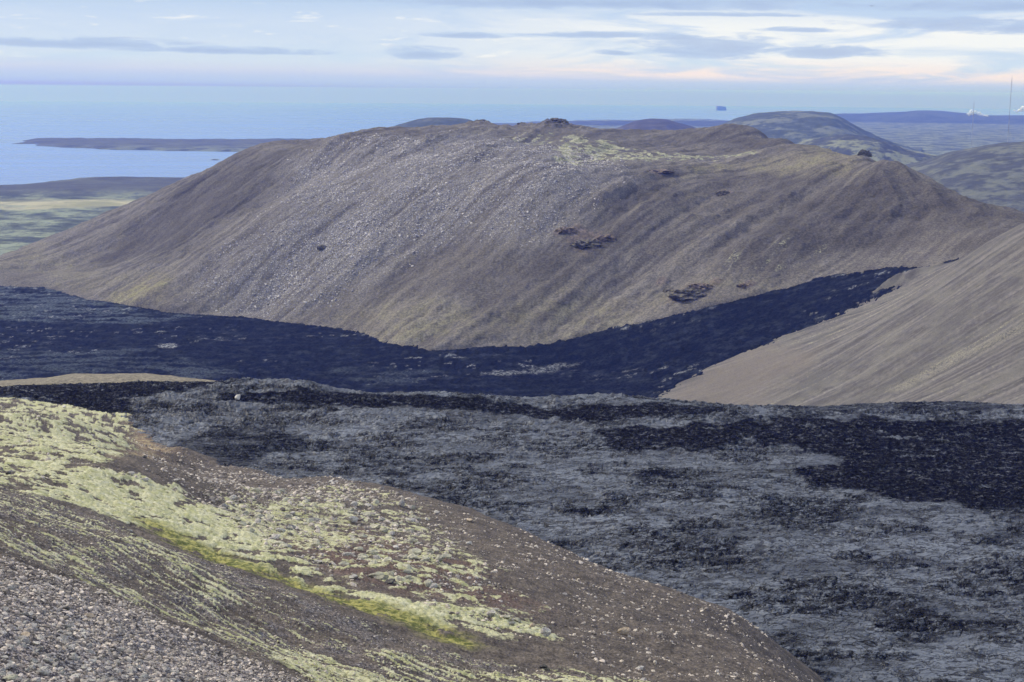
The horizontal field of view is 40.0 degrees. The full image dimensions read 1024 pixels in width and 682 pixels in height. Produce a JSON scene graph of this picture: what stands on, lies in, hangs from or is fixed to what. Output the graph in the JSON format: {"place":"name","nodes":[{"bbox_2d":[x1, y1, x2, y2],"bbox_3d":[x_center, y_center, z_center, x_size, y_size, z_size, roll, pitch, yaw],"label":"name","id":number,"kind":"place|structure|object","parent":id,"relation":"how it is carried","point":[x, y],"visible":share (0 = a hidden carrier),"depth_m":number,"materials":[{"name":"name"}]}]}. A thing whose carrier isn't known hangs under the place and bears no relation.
{"place":"outdoors","nodes":[
{"label":"outdoors","id":0,"kind":"place"},
{"bbox_2d":[0,373,214,386],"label":"ridge","id":1,"kind":"structure","parent":0,"point":[74,378],"depth_m":618.45,"materials":[{"name":"soil"}]},
{"bbox_2d":[0,397,823,681],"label":"hillside","id":2,"kind":"structure","parent":0,"point":[155,510],"depth_m":204.62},
{"bbox_2d":[4,663,10,669],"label":"rock","id":3,"kind":"object","parent":2,"relation":"on","point":[6,666],"visible":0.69,"depth_m":73.39,"materials":[{"name":"grey stone"}]},
{"bbox_2d":[3,674,17,680],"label":"rock","id":4,"kind":"object","parent":2,"relation":"on","point":[11,677],"visible":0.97,"depth_m":68.97,"materials":[{"name":"grey stone"}]},
{"bbox_2d":[6,585,15,589],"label":"rock","id":5,"kind":"object","parent":2,"relation":"on","point":[12,587],"visible":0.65,"depth_m":102.00,"materials":[{"name":"grey stone"}]},
{"bbox_2d":[7,644,14,650],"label":"rock","id":6,"kind":"object","parent":2,"relation":"on","point":[10,646],"visible":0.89,"depth_m":78.44,"materials":[{"name":"grey stone"}]},
{"bbox_2d":[20,638,29,642],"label":"rock","id":7,"kind":"object","parent":2,"relation":"on","point":[26,640],"visible":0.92,"depth_m":80.82,"materials":[{"name":"grey stone"}]},
{"bbox_2d":[21,631,29,636],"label":"rock","id":8,"kind":"object","parent":2,"relation":"on","point":[27,634],"visible":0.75,"depth_m":82.03,"materials":[{"name":"beige stone"}]},
{"bbox_2d":[30,658,37,662],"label":"rock","id":9,"kind":"object","parent":2,"relation":"on","point":[33,660],"visible":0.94,"depth_m":78.07,"materials":[{"name":"grey stone"}]},
{"bbox_2d":[42,669,50,674],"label":"rock","id":10,"kind":"object","parent":2,"relation":"on","point":[47,671],"visible":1,"depth_m":75.02,"materials":[{"name":"grey stone"}]},
{"bbox_2d":[42,658,52,662],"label":"rock","id":11,"kind":"object","parent":2,"relation":"on","point":[48,660],"visible":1,"depth_m":78.59,"materials":[{"name":"grey stone"}]},
{"bbox_2d":[85,613,93,617],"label":"rock","id":12,"kind":"object","parent":2,"relation":"on","point":[88,615],"visible":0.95,"depth_m":104.65,"materials":[{"name":"grey stone"}]},
{"bbox_2d":[116,647,124,651],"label":"rock","id":13,"kind":"object","parent":2,"relation":"on","point":[121,649],"visible":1,"depth_m":92.95,"materials":[{"name":"grey stone"}]},
{"bbox_2d":[138,677,147,681],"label":"rock","id":14,"kind":"object","parent":2,"relation":"on","point":[141,679],"visible":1,"depth_m":83.27,"materials":[{"name":"grey stone"}]},
{"bbox_2d":[229,495,237,499],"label":"rock","id":15,"kind":"object","parent":2,"relation":"on","point":[233,497],"visible":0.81,"depth_m":276.59,"materials":[{"name":"grey stone"}]},
{"bbox_2d":[230,516,240,520],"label":"rock","id":16,"kind":"object","parent":2,"relation":"on","point":[235,518],"visible":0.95,"depth_m":244.22,"materials":[{"name":"grey stone"}]},
{"bbox_2d":[238,521,246,525],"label":"rock","id":17,"kind":"object","parent":2,"relation":"on","point":[242,523],"visible":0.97,"depth_m":240.17,"materials":[{"name":"grey stone"}]},
{"bbox_2d":[254,514,262,517],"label":"rock","id":18,"kind":"object","parent":2,"relation":"on","point":[258,515],"visible":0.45,"depth_m":257.25,"materials":[{"name":"grey stone"}]},
{"bbox_2d":[265,513,273,518],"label":"rock","id":19,"kind":"object","parent":2,"relation":"on","point":[270,516],"visible":0.69,"depth_m":259.60,"materials":[{"name":"grey stone"}]},
{"bbox_2d":[271,534,280,538],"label":"rock","id":20,"kind":"object","parent":2,"relation":"on","point":[275,536],"visible":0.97,"depth_m":234.30,"materials":[{"name":"grey stone"}]},
{"bbox_2d":[273,540,284,545],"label":"rock","id":21,"kind":"object","parent":2,"relation":"on","point":[279,542],"visible":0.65,"depth_m":226.39,"materials":[{"name":"grey stone"}]},
{"bbox_2d":[275,528,285,531],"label":"rock","id":22,"kind":"object","parent":2,"relation":"on","point":[280,529],"visible":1,"depth_m":241.20,"materials":[{"name":"grey stone"}]},
{"bbox_2d":[303,518,313,521],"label":"rock","id":23,"kind":"object","parent":2,"relation":"on","point":[308,519],"visible":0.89,"depth_m":263.94,"materials":[{"name":"grey stone"}]},
{"bbox_2d":[309,539,318,542],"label":"rock","id":24,"kind":"object","parent":2,"relation":"on","point":[313,540],"visible":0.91,"depth_m":231.69,"materials":[{"name":"grey stone"}]},
{"bbox_2d":[311,542,321,546],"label":"rock","id":25,"kind":"object","parent":2,"relation":"on","point":[315,544],"visible":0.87,"depth_m":230.04,"materials":[{"name":"grey stone"}]},
{"bbox_2d":[338,561,348,564],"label":"rock","id":26,"kind":"object","parent":2,"relation":"on","point":[344,563],"visible":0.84,"depth_m":218.09,"materials":[{"name":"grey stone"}]},
{"bbox_2d":[342,552,351,555],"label":"rock","id":27,"kind":"object","parent":2,"relation":"on","point":[346,553],"visible":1,"depth_m":225.12,"materials":[{"name":"grey stone"}]},
{"bbox_2d":[348,516,357,522],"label":"rock","id":28,"kind":"object","parent":2,"relation":"on","point":[352,519],"visible":1,"depth_m":278.01,"materials":[{"name":"grey stone"}]},
{"bbox_2d":[349,574,356,578],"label":"rock","id":29,"kind":"object","parent":2,"relation":"on","point":[353,576],"visible":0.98,"depth_m":206.61,"materials":[{"name":"grey stone"}]},
{"bbox_2d":[354,547,363,550],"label":"rock","id":30,"kind":"object","parent":2,"relation":"on","point":[358,548],"visible":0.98,"depth_m":232.21,"materials":[{"name":"grey stone"}]},
{"bbox_2d":[366,549,377,553],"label":"rock","id":31,"kind":"object","parent":2,"relation":"on","point":[369,550],"visible":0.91,"depth_m":229.85,"materials":[{"name":"grey stone"}]},
{"bbox_2d":[368,560,377,564],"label":"rock","id":32,"kind":"object","parent":2,"relation":"on","point":[372,562],"visible":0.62,"depth_m":219.93,"materials":[{"name":"beige stone"}]},
{"bbox_2d":[370,524,380,528],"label":"rock","id":33,"kind":"object","parent":2,"relation":"on","point":[373,526],"visible":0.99,"depth_m":274.42,"materials":[{"name":"grey stone"}]},
{"bbox_2d":[369,573,381,577],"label":"rock","id":34,"kind":"object","parent":2,"relation":"on","point":[373,575],"visible":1,"depth_m":209.75,"materials":[{"name":"grey stone"}]},
{"bbox_2d":[376,574,388,579],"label":"rock","id":35,"kind":"object","parent":2,"relation":"on","point":[381,577],"visible":1,"depth_m":209.27,"materials":[{"name":"grey stone"}]},
{"bbox_2d":[379,528,387,532],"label":"rock","id":36,"kind":"object","parent":2,"relation":"on","point":[385,530],"visible":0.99,"depth_m":267.72,"materials":[{"name":"grey stone"}]},
{"bbox_2d":[382,557,391,561],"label":"rock","id":37,"kind":"object","parent":2,"relation":"on","point":[385,559],"visible":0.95,"depth_m":222.32,"materials":[{"name":"beige stone"}]},
{"bbox_2d":[385,579,394,583],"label":"rock","id":38,"kind":"object","parent":2,"relation":"on","point":[389,581],"visible":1,"depth_m":207.99,"materials":[{"name":"grey stone"}]},
{"bbox_2d":[398,499,404,506],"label":"rock","id":39,"kind":"object","parent":2,"relation":"on","point":[401,503],"visible":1,"depth_m":316.46,"materials":[{"name":"grey stone"}]},
{"bbox_2d":[0,405,812,681],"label":"loose stones","id":40,"kind":"object","parent":2,"relation":"on","point":[197,674],"visible":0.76,"depth_m":120.77,"materials":[{"name":"grey gravel"}]},
{"bbox_2d":[402,564,411,568],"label":"rock","id":41,"kind":"object","parent":2,"relation":"on","point":[407,566],"visible":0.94,"depth_m":219.25,"materials":[{"name":"beige stone"}]},
{"bbox_2d":[407,553,418,559],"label":"rock","id":42,"kind":"object","parent":2,"relation":"on","point":[412,556],"visible":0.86,"depth_m":231.52,"materials":[{"name":"grey stone"}]},
{"bbox_2d":[408,548,421,554],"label":"rock","id":43,"kind":"object","parent":2,"relation":"on","point":[416,551],"visible":0.86,"depth_m":236.22,"materials":[{"name":"grey stone"}]},
{"bbox_2d":[424,581,430,586],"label":"rock","id":44,"kind":"object","parent":2,"relation":"on","point":[427,583],"visible":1,"depth_m":211.84,"materials":[{"name":"grey stone"}]},
{"bbox_2d":[429,583,436,587],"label":"rock","id":45,"kind":"object","parent":2,"relation":"on","point":[433,585],"visible":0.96,"depth_m":211.96,"materials":[{"name":"grey stone"}]},
{"bbox_2d":[435,554,444,560],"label":"rock","id":46,"kind":"object","parent":2,"relation":"on","point":[439,557],"visible":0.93,"depth_m":233.39,"materials":[{"name":"grey stone"}]},
{"bbox_2d":[442,553,451,558],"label":"rock","id":47,"kind":"object","parent":2,"relation":"on","point":[447,555],"visible":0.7,"depth_m":238.12,"materials":[{"name":"grey stone"}]},
{"bbox_2d":[486,610,495,615],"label":"rock","id":48,"kind":"object","parent":2,"relation":"on","point":[491,613],"visible":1,"depth_m":196.40,"materials":[{"name":"grey stone"}]},
{"bbox_2d":[540,627,550,636],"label":"rock","id":49,"kind":"object","parent":2,"relation":"on","point":[544,631],"visible":1,"depth_m":190.53,"materials":[{"name":"grey stone"}]},
{"bbox_2d":[617,627,630,634],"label":"rock","id":50,"kind":"object","parent":2,"relation":"on","point":[624,631],"visible":0.94,"depth_m":210.80,"materials":[{"name":"beige stone"}]},
{"bbox_2d":[396,117,471,126],"bbox_3d":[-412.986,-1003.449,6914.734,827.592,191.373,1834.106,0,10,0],"label":"hill","id":51,"kind":"structure","parent":0,"point":[437,121],"depth_m":6773.09,"materials":[{"name":"grey"}]},
{"bbox_2d":[0,257,958,397],"bbox_3d":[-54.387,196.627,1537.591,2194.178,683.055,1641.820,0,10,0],"label":"valley lava","id":52,"kind":"object","parent":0,"point":[45,332],"visible":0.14,"depth_m":1452.05,"materials":[{"name":"black stone"}]},
{"bbox_2d":[0,377,1023,681],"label":"lava field","id":53,"kind":"structure","parent":0,"point":[862,543],"depth_m":443.12,"materials":[{"name":"grey stone"}]},
{"bbox_2d":[0,118,1023,350],"bbox_3d":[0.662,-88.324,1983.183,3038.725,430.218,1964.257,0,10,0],"label":"mountain","id":54,"kind":"structure","parent":0,"point":[785,213],"depth_m":1739.87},
{"bbox_2d":[317,244,325,249],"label":"rock outcrop","id":55,"kind":"object","parent":54,"relation":"on","point":[321,247],"visible":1,"depth_m":1780.84,"materials":[{"name":"grey stone"}]},
{"bbox_2d":[186,129,628,317],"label":"mountain scree","id":56,"kind":"structure","parent":54,"relation":"on","point":[439,194],"depth_m":1812.38,"materials":[{"name":"grey gravel"}]},
{"bbox_2d":[548,118,568,121],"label":"rock outcrop","id":57,"kind":"object","parent":54,"relation":"on","point":[557,119],"visible":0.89,"depth_m":2362.74,"materials":[{"name":"grey stone"}]},
{"bbox_2d":[554,226,577,232],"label":"rock outcrop","id":58,"kind":"object","parent":54,"relation":"on","point":[563,229],"visible":1,"depth_m":1677.38,"materials":[{"name":"stone"}]},
{"bbox_2d":[569,238,600,247],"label":"rock outcrop","id":59,"kind":"object","parent":54,"relation":"on","point":[587,243],"visible":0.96,"depth_m":1646.94,"materials":[{"name":"grey stone"}]},
{"bbox_2d":[596,234,616,240],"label":"rock outcrop","id":60,"kind":"object","parent":54,"relation":"on","point":[608,237],"visible":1,"depth_m":1650.53,"materials":[{"name":"stone"}]},
{"bbox_2d":[647,169,673,172],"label":"rock outcrop","id":61,"kind":"object","parent":54,"relation":"on","point":[662,171],"visible":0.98,"depth_m":1825.31,"materials":[{"name":"stone"}]},
{"bbox_2d":[667,287,705,299],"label":"rock outcrop","id":62,"kind":"object","parent":54,"relation":"on","point":[687,293],"visible":0.94,"depth_m":1513.44,"materials":[{"name":"grey stone"}]},
{"bbox_2d":[688,283,714,289],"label":"rock outcrop","id":63,"kind":"object","parent":54,"relation":"on","point":[702,286],"visible":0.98,"depth_m":1523.96,"materials":[{"name":"grey stone"}]},
{"bbox_2d":[716,189,729,195],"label":"rock outcrop","id":64,"kind":"object","parent":54,"relation":"on","point":[722,193],"visible":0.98,"depth_m":1750.63,"materials":[{"name":"grey stone"}]},
{"bbox_2d":[736,283,753,287],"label":"rock outcrop","id":65,"kind":"object","parent":54,"relation":"on","point":[743,285],"visible":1,"depth_m":1513.80,"materials":[{"name":"grey stone"}]},
{"bbox_2d":[857,149,871,156],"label":"rock outcrop","id":66,"kind":"object","parent":54,"relation":"on","point":[865,153],"visible":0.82,"depth_m":1801.60,"materials":[{"name":"grey stone"}]},
{"bbox_2d":[0,101,1023,184],"bbox_3d":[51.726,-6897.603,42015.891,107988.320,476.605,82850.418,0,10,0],"label":"sea","id":67,"kind":"structure","parent":0,"point":[20,121],"depth_m":16473.51,"materials":[{"name":"liquid"}]},
{"bbox_2d":[716,106,726,110],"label":"sea stack","id":68,"kind":"object","parent":67,"relation":"on","point":[722,108],"visible":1,"depth_m":32129.24,"materials":[{"name":"blue"}]},
{"bbox_2d":[0,119,1023,254],"bbox_3d":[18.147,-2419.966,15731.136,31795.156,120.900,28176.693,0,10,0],"label":"coastal plain","id":69,"kind":"structure","parent":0,"point":[31,213],"depth_m":5003.22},
{"bbox_2d":[980,80,1014,141],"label":"radio mast","id":70,"kind":"object","parent":69,"relation":"on","point":[1009,110],"visible":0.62,"depth_m":5590.93,"materials":[{"name":"metal"}]},
{"bbox_2d":[0,0,1023,108],"label":"sky","id":71,"kind":"structure","parent":0,"point":[787,53],"materials":[{"name":"blue"}]},
{"bbox_2d":[494,121,727,125],"bbox_3d":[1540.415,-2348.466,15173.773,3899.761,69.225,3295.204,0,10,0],"label":"hill","id":72,"kind":"structure","parent":0,"point":[689,123],"depth_m":14808.12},
{"bbox_2d":[615,118,695,130],"bbox_3d":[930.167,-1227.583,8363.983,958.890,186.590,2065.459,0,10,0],"label":"hill","id":73,"kind":"structure","parent":0,"point":[655,124],"depth_m":8153.50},
{"bbox_2d":[723,111,921,151],"bbox_3d":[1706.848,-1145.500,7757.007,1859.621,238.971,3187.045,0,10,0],"label":"hill","id":74,"kind":"structure","parent":0,"point":[794,127],"depth_m":7344.50,"materials":[{"name":"grey"}]},
{"bbox_2d":[659,223,1023,405],"bbox_3d":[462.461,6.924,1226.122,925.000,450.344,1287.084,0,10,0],"label":"slope","id":75,"kind":"structure","parent":0,"point":[949,331],"depth_m":1158.73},
{"bbox_2d":[796,134,936,164],"bbox_3d":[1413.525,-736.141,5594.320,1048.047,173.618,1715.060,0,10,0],"label":"hill","id":76,"kind":"structure","parent":0,"point":[849,145],"depth_m":5317.31,"materials":[{"name":"grey"}]},
{"bbox_2d":[835,110,1023,123],"bbox_3d":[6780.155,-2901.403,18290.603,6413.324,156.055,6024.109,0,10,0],"label":"hill","id":77,"kind":"structure","parent":0,"point":[924,116],"depth_m":17890.79,"materials":[{"name":"blue"}]},
{"bbox_2d":[906,142,1023,211],"bbox_3d":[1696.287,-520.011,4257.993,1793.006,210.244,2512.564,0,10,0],"label":"hill","id":78,"kind":"structure","parent":0,"point":[993,174],"depth_m":3948.63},
{"bbox_2d":[967,109,987,116],"bbox_3d":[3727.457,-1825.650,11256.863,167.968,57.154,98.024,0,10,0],"label":"steam plume","id":79,"kind":"object","parent":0,"point":[979,114],"visible":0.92,"depth_m":11252.40,"materials":[{"name":"white"}]}
]}

